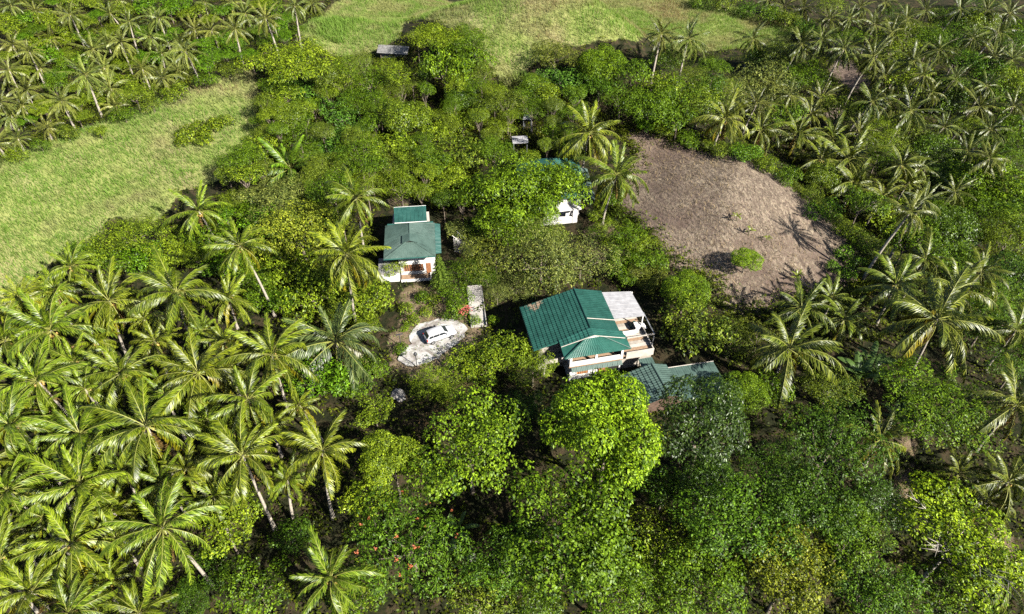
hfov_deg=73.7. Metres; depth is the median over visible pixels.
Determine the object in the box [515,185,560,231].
dense tree
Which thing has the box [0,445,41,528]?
coconut palm
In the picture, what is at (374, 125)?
bushy tree
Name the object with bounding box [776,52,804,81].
glossy leaved tree
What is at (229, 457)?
coconut palm
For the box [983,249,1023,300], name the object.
glossy leaved tree
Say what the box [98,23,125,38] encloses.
fine leaved tree
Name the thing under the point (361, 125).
glossy leaved tree
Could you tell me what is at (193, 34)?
coconut palm
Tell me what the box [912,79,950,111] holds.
coconut palm
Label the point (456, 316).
shrub
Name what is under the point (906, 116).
coconut palm
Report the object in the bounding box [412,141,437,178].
glossy leaved tree
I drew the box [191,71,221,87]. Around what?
bushy tree
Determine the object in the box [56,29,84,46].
fine leaved tree
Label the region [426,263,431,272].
door
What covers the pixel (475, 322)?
shrub
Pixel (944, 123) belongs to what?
coconut palm
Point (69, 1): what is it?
bushy tree
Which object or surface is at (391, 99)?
wispy tree
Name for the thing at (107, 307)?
coconut palm
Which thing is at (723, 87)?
wispy tree
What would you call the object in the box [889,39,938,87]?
coconut palm
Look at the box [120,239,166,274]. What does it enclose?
bushy tree
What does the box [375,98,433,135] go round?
glossy leaved tree
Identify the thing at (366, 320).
bushy tree
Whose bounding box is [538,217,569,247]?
bushy tree
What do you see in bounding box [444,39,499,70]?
bushy tree
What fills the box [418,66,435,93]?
glossy leaved tree
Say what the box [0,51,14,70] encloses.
fine leaved tree
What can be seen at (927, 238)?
coconut palm
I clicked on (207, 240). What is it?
bushy tree
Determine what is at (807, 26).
bushy tree
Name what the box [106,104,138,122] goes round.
bushy tree
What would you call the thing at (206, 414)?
coconut palm
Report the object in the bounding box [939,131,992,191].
coconut palm
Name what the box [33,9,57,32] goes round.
bushy tree
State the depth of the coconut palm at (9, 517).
69.55 m
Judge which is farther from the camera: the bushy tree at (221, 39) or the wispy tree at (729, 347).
the bushy tree at (221, 39)
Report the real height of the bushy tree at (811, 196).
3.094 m
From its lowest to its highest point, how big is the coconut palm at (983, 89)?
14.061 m
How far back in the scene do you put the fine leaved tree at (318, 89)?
127.27 m
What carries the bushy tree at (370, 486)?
on the ground at (668, 354)
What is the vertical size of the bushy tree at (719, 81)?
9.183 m
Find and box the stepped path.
[467,285,486,327]
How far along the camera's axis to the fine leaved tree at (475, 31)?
129.25 m
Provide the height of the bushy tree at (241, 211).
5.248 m
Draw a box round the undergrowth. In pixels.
[0,0,1023,613]
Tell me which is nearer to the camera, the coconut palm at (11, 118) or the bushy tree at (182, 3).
the coconut palm at (11, 118)
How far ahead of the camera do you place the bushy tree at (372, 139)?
117.76 m
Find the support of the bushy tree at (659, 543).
on the ground at (668, 354)
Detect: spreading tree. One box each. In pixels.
[10,66,40,83]
[12,32,32,46]
[16,113,38,128]
[20,22,50,40]
[23,98,60,120]
[44,0,60,7]
[62,82,84,95]
[62,109,94,128]
[68,96,91,109]
[86,9,107,25]
[109,53,144,68]
[151,26,184,43]
[175,8,196,23]
[188,35,215,49]
[199,14,218,30]
[213,47,237,61]
[230,171,318,223]
[233,35,339,96]
[236,48,261,72]
[246,25,265,36]
[250,0,273,8]
[255,32,283,50]
[286,25,306,40]
[408,22,466,61]
[450,151,592,229]
[470,198,551,251]
[529,162,591,192]
[876,351,1004,457]
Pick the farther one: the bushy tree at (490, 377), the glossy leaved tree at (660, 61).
the glossy leaved tree at (660, 61)
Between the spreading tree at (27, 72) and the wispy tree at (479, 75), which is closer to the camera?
the wispy tree at (479, 75)
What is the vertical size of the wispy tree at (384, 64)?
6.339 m
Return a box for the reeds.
[306,9,548,112]
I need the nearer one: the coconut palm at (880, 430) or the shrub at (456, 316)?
the coconut palm at (880, 430)
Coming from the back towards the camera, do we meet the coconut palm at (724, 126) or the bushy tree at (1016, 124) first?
the bushy tree at (1016, 124)
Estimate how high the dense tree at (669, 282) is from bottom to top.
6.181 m
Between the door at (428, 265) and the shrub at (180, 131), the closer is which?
the door at (428, 265)
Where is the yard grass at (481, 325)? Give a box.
[387,197,1013,558]
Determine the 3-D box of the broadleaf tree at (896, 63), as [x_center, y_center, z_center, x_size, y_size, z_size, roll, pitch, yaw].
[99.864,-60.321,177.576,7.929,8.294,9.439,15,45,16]
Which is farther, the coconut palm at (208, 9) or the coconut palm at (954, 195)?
the coconut palm at (208, 9)
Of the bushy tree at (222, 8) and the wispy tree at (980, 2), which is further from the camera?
the wispy tree at (980, 2)
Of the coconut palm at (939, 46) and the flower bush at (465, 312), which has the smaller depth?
the flower bush at (465, 312)
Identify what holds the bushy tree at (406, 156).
on the ground at (668, 354)
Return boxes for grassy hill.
[0,0,793,311]
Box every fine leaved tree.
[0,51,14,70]
[41,67,70,83]
[51,45,80,60]
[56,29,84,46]
[71,13,97,32]
[90,211,172,251]
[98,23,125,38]
[111,78,155,108]
[123,24,147,48]
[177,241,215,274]
[216,188,246,209]
[223,36,249,49]
[255,77,286,97]
[256,103,285,140]
[274,29,291,45]
[277,10,297,26]
[310,82,327,107]
[317,150,354,180]
[328,203,357,238]
[334,86,376,117]
[340,479,474,598]
[402,75,423,100]
[405,359,451,400]
[410,130,432,147]
[426,372,478,410]
[428,104,460,138]
[440,22,494,53]
[460,77,489,96]
[477,81,507,121]
[482,116,516,139]
[500,108,520,141]
[508,349,559,387]
[530,39,584,75]
[553,101,592,131]
[569,143,594,162]
[771,390,900,492]
[794,361,867,413]
[829,26,871,45]
[857,111,900,147]
[923,4,964,27]
[951,112,986,143]
[952,298,1023,346]
[956,189,1023,237]
[959,275,1023,327]
[961,219,1006,252]
[983,338,1023,389]
[987,127,1023,162]
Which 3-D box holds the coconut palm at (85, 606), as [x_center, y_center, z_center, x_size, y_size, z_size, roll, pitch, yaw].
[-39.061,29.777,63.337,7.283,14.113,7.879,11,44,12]
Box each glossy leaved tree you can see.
[213,163,238,189]
[265,121,289,147]
[271,101,307,143]
[301,61,338,101]
[308,121,335,150]
[354,118,372,152]
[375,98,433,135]
[393,136,415,155]
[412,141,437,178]
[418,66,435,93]
[430,189,452,222]
[444,78,480,115]
[467,107,489,141]
[471,91,502,123]
[506,574,565,613]
[519,72,550,101]
[537,137,555,157]
[541,96,565,114]
[542,114,561,148]
[647,45,682,72]
[650,372,751,480]
[664,82,731,130]
[677,457,744,517]
[742,45,770,70]
[758,39,801,74]
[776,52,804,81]
[803,162,843,194]
[845,476,917,541]
[907,132,966,171]
[923,206,984,253]
[925,73,975,114]
[926,160,963,199]
[951,4,1001,39]
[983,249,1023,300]
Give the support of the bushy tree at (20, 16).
on the ground at (668, 354)
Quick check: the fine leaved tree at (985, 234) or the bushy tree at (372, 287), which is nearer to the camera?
the bushy tree at (372, 287)
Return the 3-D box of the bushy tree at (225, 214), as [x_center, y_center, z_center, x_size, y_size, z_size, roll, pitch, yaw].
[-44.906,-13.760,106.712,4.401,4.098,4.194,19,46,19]
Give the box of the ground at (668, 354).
[0,0,1023,613]
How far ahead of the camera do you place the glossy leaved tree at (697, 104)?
120.49 m
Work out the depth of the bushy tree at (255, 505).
69.39 m
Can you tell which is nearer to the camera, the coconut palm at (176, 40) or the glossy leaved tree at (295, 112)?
the glossy leaved tree at (295, 112)
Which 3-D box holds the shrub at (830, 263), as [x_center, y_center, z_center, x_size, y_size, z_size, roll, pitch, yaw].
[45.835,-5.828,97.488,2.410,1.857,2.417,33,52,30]
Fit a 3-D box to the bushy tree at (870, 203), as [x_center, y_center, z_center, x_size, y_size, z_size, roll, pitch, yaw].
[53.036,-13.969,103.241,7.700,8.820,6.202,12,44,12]
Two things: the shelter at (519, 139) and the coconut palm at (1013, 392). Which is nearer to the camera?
the coconut palm at (1013, 392)
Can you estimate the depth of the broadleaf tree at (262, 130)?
117.21 m
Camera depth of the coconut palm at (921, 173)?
136.32 m
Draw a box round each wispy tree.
[265,117,330,155]
[273,81,298,111]
[284,178,320,209]
[286,140,321,172]
[301,198,339,228]
[315,64,369,102]
[328,51,365,94]
[329,130,385,178]
[342,62,397,101]
[349,169,383,212]
[350,48,373,86]
[372,56,399,77]
[373,149,408,185]
[376,94,406,121]
[377,164,421,206]
[388,80,414,101]
[406,28,426,66]
[407,181,431,204]
[414,399,467,437]
[440,93,462,134]
[445,255,486,285]
[449,379,499,422]
[450,189,471,223]
[455,228,543,282]
[468,265,502,286]
[469,59,495,96]
[482,282,511,304]
[485,86,528,132]
[490,270,538,304]
[493,213,590,300]
[514,94,552,134]
[536,229,629,287]
[584,224,606,240]
[593,78,642,119]
[635,276,656,297]
[674,65,714,107]
[704,313,760,365]
[710,76,742,99]
[713,55,802,112]
[729,314,789,366]
[815,0,850,28]
[840,104,871,129]
[859,127,912,173]
[862,29,930,68]
[862,142,901,181]
[870,106,948,153]
[879,3,917,25]
[883,17,940,47]
[917,17,983,51]
[917,196,960,239]
[942,44,975,73]
[953,0,1000,10]
[974,207,1023,267]
[986,27,1023,56]
[992,147,1023,182]
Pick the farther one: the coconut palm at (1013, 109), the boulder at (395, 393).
the coconut palm at (1013, 109)
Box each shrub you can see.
[173,124,196,141]
[173,135,189,146]
[187,120,213,139]
[190,128,215,146]
[204,115,223,131]
[211,114,236,125]
[392,341,408,359]
[398,301,414,314]
[399,322,409,331]
[403,312,418,325]
[413,289,430,303]
[419,305,432,317]
[425,292,441,306]
[439,307,463,320]
[468,313,480,325]
[488,315,499,326]
[824,259,840,272]
[832,244,853,259]
[839,265,858,280]
[840,252,868,267]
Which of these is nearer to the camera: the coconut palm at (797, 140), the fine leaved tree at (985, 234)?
the fine leaved tree at (985, 234)
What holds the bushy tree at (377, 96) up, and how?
on the ground at (668, 354)
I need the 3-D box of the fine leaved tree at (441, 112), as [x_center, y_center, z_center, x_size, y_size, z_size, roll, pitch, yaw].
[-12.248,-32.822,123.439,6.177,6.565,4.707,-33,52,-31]
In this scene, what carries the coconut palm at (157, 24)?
on the ground at (668, 354)
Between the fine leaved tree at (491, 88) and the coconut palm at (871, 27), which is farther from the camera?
the coconut palm at (871, 27)
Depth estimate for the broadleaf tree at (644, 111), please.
119.30 m
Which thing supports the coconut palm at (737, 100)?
on the ground at (668, 354)
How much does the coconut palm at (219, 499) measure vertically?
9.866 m
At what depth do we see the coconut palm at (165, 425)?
67.32 m
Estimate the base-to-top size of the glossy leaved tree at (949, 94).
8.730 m
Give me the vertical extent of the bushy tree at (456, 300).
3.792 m
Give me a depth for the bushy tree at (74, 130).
114.64 m
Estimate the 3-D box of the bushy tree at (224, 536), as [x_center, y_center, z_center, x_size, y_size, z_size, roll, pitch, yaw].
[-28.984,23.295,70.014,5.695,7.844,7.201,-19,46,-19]
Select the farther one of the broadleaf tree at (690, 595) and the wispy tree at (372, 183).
the wispy tree at (372, 183)
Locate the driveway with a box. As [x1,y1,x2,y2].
[398,319,467,365]
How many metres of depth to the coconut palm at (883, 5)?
202.82 m
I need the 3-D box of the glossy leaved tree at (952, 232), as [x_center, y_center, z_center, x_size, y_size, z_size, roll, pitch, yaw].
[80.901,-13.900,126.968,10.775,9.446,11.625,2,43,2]
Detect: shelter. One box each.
[511,136,527,151]
[523,114,531,130]
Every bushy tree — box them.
[0,11,13,30]
[0,16,26,40]
[0,146,30,162]
[7,10,35,26]
[24,33,57,48]
[27,137,53,151]
[28,41,66,64]
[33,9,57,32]
[39,70,67,94]
[50,19,72,38]
[52,50,90,74]
[54,124,80,141]
[57,0,83,11]
[63,240,93,259]
[70,27,100,49]
[75,232,118,265]
[79,87,106,106]
[81,0,104,9]
[86,124,108,139]
[90,240,147,273]
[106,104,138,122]
[109,0,134,20]
[110,71,138,87]
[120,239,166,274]
[132,0,163,15]
[134,48,163,63]
[136,95,163,112]
[139,230,188,266]
[144,251,176,277]
[159,80,190,103]
[160,0,181,23]
[163,225,202,251]
[164,0,192,9]
[179,217,231,258]
[187,2,208,25]
[189,52,220,74]
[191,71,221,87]
[191,491,253,565]
[193,248,242,276]
[194,545,231,591]
[198,43,220,64]
[209,2,235,19]
[209,472,263,526]
[210,204,235,227]
[211,554,291,613]
[212,29,234,47]
[216,59,241,78]
[222,162,265,206]
[228,263,256,292]
[233,192,259,222]
[236,202,281,243]
[236,248,278,275]
[237,133,277,163]
[243,282,279,313]
[245,263,275,292]
[250,90,274,119]
[253,83,307,114]
[257,243,323,290]
[262,288,298,314]
[264,0,284,14]
[267,19,289,46]
[267,512,316,557]
[271,262,342,328]
[277,75,327,103]
[281,350,360,399]
[289,97,317,130]
[289,109,314,140]
[302,96,318,123]
[312,264,346,294]
[314,125,358,161]
[318,91,360,133]
[319,88,339,105]
[319,290,366,320]
[322,575,392,613]
[329,365,376,399]
[337,466,397,527]
[340,273,394,318]
[349,150,388,197]
[349,351,391,380]
[351,389,394,429]
[352,312,382,336]
[354,127,416,167]
[356,130,381,159]
[359,109,383,142]
[363,89,385,126]
[380,60,417,100]
[381,260,407,276]
[392,144,425,165]
[399,155,422,185]
[413,40,476,97]
[417,80,435,111]
[418,149,453,191]
[419,118,456,142]
[428,130,498,173]
[435,563,519,613]
[438,280,474,315]
[440,337,487,380]
[441,108,475,134]
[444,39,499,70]
[444,218,470,238]
[453,173,496,209]
[459,237,485,254]
[461,340,519,387]
[463,215,492,241]
[477,329,534,370]
[505,388,547,420]
[512,84,536,114]
[518,148,540,161]
[534,82,560,117]
[535,63,589,95]
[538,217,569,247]
[554,140,579,157]
[587,205,603,220]
[593,216,617,232]
[596,233,622,248]
[602,190,623,207]
[602,252,632,276]
[605,237,639,263]
[608,218,647,245]
[612,58,652,106]
[618,270,639,286]
[621,505,702,570]
[622,232,661,255]
[622,542,682,613]
[626,246,669,271]
[626,262,648,278]
[636,118,657,132]
[636,458,702,512]
[638,264,665,288]
[640,70,682,102]
[647,117,673,137]
[653,74,703,123]
[657,103,698,139]
[657,290,738,358]
[676,129,700,149]
[688,72,725,117]
[689,0,713,8]
[702,137,734,159]
[711,0,738,11]
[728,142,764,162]
[734,0,760,18]
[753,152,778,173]
[756,367,795,408]
[757,3,782,23]
[765,96,808,137]
[772,164,803,187]
[775,8,802,28]
[792,19,819,38]
[798,182,824,202]
[801,196,845,222]
[816,94,863,125]
[830,216,865,238]
[842,183,896,231]
[847,227,891,255]
[862,197,913,238]
[863,249,901,274]
[879,60,936,111]
[881,209,940,266]
[902,551,1005,613]
[938,186,996,224]
[963,127,1013,156]
[972,77,1023,117]
[975,186,1023,240]
[987,105,1023,138]
[1003,16,1023,49]
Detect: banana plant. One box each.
[391,123,413,137]
[391,154,422,182]
[442,511,479,552]
[791,269,803,280]
[838,341,896,394]
[877,400,914,428]
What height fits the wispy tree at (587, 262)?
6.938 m
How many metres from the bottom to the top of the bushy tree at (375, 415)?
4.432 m
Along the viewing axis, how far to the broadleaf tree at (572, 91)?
120.48 m
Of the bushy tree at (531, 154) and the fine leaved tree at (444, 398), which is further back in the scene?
the bushy tree at (531, 154)
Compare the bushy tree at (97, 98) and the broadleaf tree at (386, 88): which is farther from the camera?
the bushy tree at (97, 98)
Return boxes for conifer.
[428,254,451,294]
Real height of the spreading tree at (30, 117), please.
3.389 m
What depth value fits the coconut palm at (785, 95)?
146.13 m
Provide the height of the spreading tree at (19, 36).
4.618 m
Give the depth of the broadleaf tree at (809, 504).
65.20 m
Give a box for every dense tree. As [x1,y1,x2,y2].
[356,429,424,501]
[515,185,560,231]
[537,366,663,498]
[574,43,625,81]
[659,268,711,312]
[721,371,771,415]
[730,247,764,272]
[935,151,1023,216]
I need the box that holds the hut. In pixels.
[377,45,410,57]
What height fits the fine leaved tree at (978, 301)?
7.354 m
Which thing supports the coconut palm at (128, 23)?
on the ground at (668, 354)
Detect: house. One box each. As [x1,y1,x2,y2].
[378,205,440,281]
[516,158,594,224]
[520,287,654,380]
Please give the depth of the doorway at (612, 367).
85.51 m
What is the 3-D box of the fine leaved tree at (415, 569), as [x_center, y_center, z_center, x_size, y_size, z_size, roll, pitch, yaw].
[-9.890,23.941,67.187,12.760,12.016,11.940,-1,43,-1]
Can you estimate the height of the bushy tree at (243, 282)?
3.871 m
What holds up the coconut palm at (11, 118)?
on the ground at (668, 354)
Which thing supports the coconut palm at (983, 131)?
on the ground at (668, 354)
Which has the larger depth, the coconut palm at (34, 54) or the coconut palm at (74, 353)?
the coconut palm at (34, 54)
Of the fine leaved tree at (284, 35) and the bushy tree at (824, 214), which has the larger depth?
the fine leaved tree at (284, 35)
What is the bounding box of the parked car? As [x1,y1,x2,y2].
[423,324,456,344]
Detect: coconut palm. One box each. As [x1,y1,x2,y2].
[0,0,27,26]
[0,31,32,62]
[0,54,29,99]
[0,89,18,129]
[0,102,31,132]
[0,125,35,149]
[0,127,20,167]
[0,275,57,353]
[0,281,117,385]
[0,301,54,392]
[0,333,104,426]
[0,367,39,450]
[0,380,73,498]
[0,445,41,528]
[0,446,70,555]
[0,500,45,572]
[0,510,50,613]
[0,549,84,613]
[1,89,39,124]
[2,429,71,510]
[3,72,55,109]
[6,494,130,602]
[7,387,63,452]
[9,487,72,553]
[11,38,46,86]
[17,430,140,536]
[19,383,131,485]
[20,53,56,82]
[21,0,47,19]
[24,265,95,324]
[33,24,64,50]
[33,110,64,142]
[38,81,81,127]
[40,567,117,613]
[43,2,75,29]
[43,238,104,300]
[43,333,107,415]
[45,89,80,116]
[48,359,119,436]
[50,0,90,49]
[55,54,113,117]
[68,31,114,69]
[72,311,119,375]
[73,256,158,359]
[76,550,143,613]
[78,375,211,506]
[80,342,174,435]
[82,484,142,542]
[87,443,158,524]
[88,50,122,84]
[89,65,132,105]
[90,28,124,59]
[93,507,143,569]
[95,0,124,26]
[97,93,130,119]
[97,578,177,613]
[99,473,229,596]
[104,28,141,75]
[106,0,138,17]
[112,293,173,348]
[114,10,142,55]
[122,54,156,87]
[126,245,232,361]
[127,445,200,527]
[129,318,187,387]
[136,25,167,65]
[140,6,169,40]
[141,62,185,95]
[142,366,193,450]
[143,5,175,48]
[144,41,177,67]
[146,325,255,433]
[157,435,218,517]
[158,28,201,60]
[161,180,232,241]
[163,55,191,83]
[165,36,207,75]
[178,309,221,360]
[179,13,210,45]
[183,392,232,447]
[183,465,238,536]
[190,399,294,531]
[193,0,216,14]
[196,12,225,47]
[196,321,249,366]
[196,335,262,417]
[200,357,286,452]
[201,216,277,317]
[201,270,258,329]
[215,12,253,65]
[216,312,318,414]
[219,0,248,18]
[228,0,258,29]
[247,407,294,457]
[249,0,284,46]
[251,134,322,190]
[265,450,318,522]
[276,387,323,442]
[277,0,308,47]
[279,409,368,520]
[289,525,385,613]
[302,0,327,17]
[309,220,390,323]
[325,165,389,255]
[552,100,621,170]
[576,140,648,224]
[640,15,683,90]
[659,12,715,90]
[689,88,751,144]
[716,79,751,132]
[730,20,773,71]
[740,85,780,134]
[740,104,794,156]
[745,298,848,410]
[752,70,790,107]
[756,0,780,13]
[763,276,838,344]
[765,104,829,163]
[769,0,798,19]
[769,77,807,124]
[779,27,826,83]
[787,0,818,22]
[792,92,827,131]
[792,134,853,184]
[796,23,838,88]
[803,110,855,158]
[803,126,891,188]
[805,80,843,118]
[806,295,874,346]
[810,271,856,318]
[815,5,842,46]
[820,29,869,96]
[825,156,880,212]
[829,4,865,52]
[831,400,921,481]
[834,0,876,49]
[837,110,881,155]
[839,81,901,146]
[844,35,896,104]
[850,250,933,325]
[856,173,912,226]
[858,9,897,53]
[861,188,937,280]
[862,60,907,104]
[864,86,911,144]
[867,0,898,29]
[869,15,911,71]
[872,144,931,196]
[876,265,1005,385]
[879,159,928,206]
[883,84,944,151]
[883,177,953,268]
[884,224,951,287]
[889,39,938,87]
[891,4,926,35]
[899,56,945,118]
[900,153,939,194]
[903,0,941,39]
[908,256,999,336]
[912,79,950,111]
[920,112,968,157]
[921,34,960,67]
[921,442,995,504]
[926,64,972,114]
[931,174,977,219]
[934,0,982,45]
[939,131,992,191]
[943,241,1014,314]
[946,24,989,74]
[947,86,1005,146]
[954,447,1023,524]
[958,0,1007,45]
[960,138,1011,190]
[960,352,1023,450]
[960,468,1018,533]
[964,112,1014,161]
[964,157,1022,201]
[964,529,1023,613]
[965,69,1008,115]
[969,19,1021,68]
[970,39,1013,83]
[972,293,1023,370]
[986,0,1023,47]
[988,41,1023,87]
[989,85,1023,141]
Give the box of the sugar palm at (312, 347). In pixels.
[275,294,387,403]
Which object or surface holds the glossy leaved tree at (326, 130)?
on the ground at (668, 354)
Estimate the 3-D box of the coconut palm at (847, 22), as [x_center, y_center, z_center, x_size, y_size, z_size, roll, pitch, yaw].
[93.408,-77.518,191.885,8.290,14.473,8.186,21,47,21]
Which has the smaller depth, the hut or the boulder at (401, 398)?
the boulder at (401, 398)
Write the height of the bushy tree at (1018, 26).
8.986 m
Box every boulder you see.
[390,388,404,399]
[396,395,405,402]
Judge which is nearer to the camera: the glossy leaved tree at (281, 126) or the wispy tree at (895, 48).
the glossy leaved tree at (281, 126)
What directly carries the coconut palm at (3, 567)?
on the ground at (668, 354)
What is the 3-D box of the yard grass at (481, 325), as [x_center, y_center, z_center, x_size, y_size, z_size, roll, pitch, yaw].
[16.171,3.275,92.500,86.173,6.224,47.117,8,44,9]
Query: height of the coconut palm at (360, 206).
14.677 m
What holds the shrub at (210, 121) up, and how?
on the grassy hill
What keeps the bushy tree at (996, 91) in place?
on the ground at (668, 354)
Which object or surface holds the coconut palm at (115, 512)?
on the ground at (668, 354)
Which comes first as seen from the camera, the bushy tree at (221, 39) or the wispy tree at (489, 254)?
the wispy tree at (489, 254)
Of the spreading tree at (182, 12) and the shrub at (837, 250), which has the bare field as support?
the shrub at (837, 250)
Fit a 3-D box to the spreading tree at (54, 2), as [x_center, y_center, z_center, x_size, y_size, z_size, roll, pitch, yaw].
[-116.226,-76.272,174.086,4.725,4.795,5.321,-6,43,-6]
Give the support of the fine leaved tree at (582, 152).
on the ground at (668, 354)
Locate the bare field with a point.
(769, 199)
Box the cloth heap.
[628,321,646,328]
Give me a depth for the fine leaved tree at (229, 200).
107.37 m
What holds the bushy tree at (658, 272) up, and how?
on the ground at (668, 354)
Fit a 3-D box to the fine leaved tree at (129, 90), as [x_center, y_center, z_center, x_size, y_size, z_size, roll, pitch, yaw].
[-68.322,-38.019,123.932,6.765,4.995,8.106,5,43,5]
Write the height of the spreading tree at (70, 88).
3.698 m
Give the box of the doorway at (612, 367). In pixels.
[597,366,617,373]
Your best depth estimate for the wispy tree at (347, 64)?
129.64 m
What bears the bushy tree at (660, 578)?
on the ground at (668, 354)
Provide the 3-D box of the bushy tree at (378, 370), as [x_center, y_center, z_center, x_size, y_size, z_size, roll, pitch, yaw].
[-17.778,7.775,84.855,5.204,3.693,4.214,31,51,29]
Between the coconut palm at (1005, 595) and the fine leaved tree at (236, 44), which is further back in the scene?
the fine leaved tree at (236, 44)
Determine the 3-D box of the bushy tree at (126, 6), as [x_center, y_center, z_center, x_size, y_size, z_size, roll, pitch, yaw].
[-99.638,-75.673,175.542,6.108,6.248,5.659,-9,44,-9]
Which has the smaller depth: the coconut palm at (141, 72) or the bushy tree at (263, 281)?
the bushy tree at (263, 281)
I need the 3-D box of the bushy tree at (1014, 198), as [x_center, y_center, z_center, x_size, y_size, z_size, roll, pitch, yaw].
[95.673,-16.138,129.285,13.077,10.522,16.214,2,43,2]
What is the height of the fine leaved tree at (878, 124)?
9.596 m
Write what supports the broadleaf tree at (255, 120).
on the ground at (668, 354)
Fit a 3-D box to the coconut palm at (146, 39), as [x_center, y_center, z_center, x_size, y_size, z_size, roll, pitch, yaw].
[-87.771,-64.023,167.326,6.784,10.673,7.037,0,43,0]
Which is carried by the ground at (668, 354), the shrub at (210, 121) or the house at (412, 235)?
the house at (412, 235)
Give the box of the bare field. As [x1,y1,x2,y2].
[616,60,872,313]
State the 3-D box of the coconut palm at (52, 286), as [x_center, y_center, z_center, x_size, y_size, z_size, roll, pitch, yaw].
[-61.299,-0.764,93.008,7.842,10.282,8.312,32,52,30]
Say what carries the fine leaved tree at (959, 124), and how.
on the ground at (668, 354)
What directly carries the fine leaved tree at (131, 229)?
on the ground at (668, 354)
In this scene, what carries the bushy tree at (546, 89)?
on the ground at (668, 354)
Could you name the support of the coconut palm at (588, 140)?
on the ground at (668, 354)
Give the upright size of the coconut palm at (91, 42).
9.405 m
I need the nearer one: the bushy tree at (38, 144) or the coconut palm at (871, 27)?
the bushy tree at (38, 144)
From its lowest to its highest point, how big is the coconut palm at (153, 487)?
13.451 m
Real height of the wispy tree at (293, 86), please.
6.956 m
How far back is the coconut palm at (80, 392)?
75.51 m
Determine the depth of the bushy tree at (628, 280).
96.25 m
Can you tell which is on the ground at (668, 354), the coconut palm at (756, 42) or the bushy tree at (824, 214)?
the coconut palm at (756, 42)
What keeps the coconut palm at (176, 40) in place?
on the ground at (668, 354)
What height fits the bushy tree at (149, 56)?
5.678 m
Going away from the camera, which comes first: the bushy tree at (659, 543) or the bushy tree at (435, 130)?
the bushy tree at (659, 543)
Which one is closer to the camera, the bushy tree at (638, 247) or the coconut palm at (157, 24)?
the bushy tree at (638, 247)
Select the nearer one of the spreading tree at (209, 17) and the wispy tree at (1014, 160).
the wispy tree at (1014, 160)
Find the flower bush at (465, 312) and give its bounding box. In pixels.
[457,304,472,315]
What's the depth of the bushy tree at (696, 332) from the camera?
84.97 m
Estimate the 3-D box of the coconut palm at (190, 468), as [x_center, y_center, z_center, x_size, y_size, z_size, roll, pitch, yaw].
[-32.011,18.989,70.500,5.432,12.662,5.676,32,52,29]
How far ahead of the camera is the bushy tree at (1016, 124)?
153.40 m
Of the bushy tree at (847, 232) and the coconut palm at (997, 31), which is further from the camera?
the coconut palm at (997, 31)
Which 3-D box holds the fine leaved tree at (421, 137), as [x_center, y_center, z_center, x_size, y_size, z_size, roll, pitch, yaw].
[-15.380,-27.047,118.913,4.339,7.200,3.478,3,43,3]
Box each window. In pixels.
[403,263,423,271]
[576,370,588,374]
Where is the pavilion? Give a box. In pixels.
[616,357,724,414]
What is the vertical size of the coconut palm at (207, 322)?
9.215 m
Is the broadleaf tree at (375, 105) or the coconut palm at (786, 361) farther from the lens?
the broadleaf tree at (375, 105)
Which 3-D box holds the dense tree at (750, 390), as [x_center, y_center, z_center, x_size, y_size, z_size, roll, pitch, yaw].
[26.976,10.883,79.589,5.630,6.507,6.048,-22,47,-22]
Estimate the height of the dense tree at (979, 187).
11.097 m
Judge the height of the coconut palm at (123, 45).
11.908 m
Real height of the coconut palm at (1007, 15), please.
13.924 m
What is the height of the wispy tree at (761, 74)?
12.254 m
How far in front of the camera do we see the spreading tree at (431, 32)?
129.36 m
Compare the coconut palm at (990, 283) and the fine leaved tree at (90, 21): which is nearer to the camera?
the coconut palm at (990, 283)
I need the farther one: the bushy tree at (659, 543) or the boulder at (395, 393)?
the boulder at (395, 393)
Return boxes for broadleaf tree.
[169,575,211,613]
[212,141,268,182]
[244,158,277,181]
[248,113,273,137]
[248,121,283,149]
[248,199,350,260]
[294,164,333,199]
[299,149,328,185]
[304,167,358,219]
[341,125,363,150]
[369,98,389,130]
[376,83,398,97]
[399,381,531,504]
[410,160,439,201]
[419,155,469,200]
[439,115,462,142]
[442,70,466,112]
[454,514,556,600]
[469,135,518,175]
[480,127,503,145]
[499,453,644,607]
[540,121,578,155]
[559,84,586,123]
[565,526,659,613]
[575,68,627,109]
[621,79,678,129]
[653,533,754,613]
[665,468,810,569]
[695,56,733,84]
[733,520,846,613]
[734,438,811,501]
[751,457,864,544]
[784,55,832,92]
[805,495,898,572]
[819,545,932,613]
[884,57,912,85]
[890,470,1023,613]
[913,26,953,61]
[916,240,989,298]
[944,48,1013,91]
[994,64,1023,113]
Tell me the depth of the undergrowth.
97.41 m
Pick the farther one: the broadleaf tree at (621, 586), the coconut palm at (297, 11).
the coconut palm at (297, 11)
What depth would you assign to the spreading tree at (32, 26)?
164.59 m
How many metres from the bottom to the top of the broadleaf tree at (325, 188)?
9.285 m
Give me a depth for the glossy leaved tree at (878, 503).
67.38 m
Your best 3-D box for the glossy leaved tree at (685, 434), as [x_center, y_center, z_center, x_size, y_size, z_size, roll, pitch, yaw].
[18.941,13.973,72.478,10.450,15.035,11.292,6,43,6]

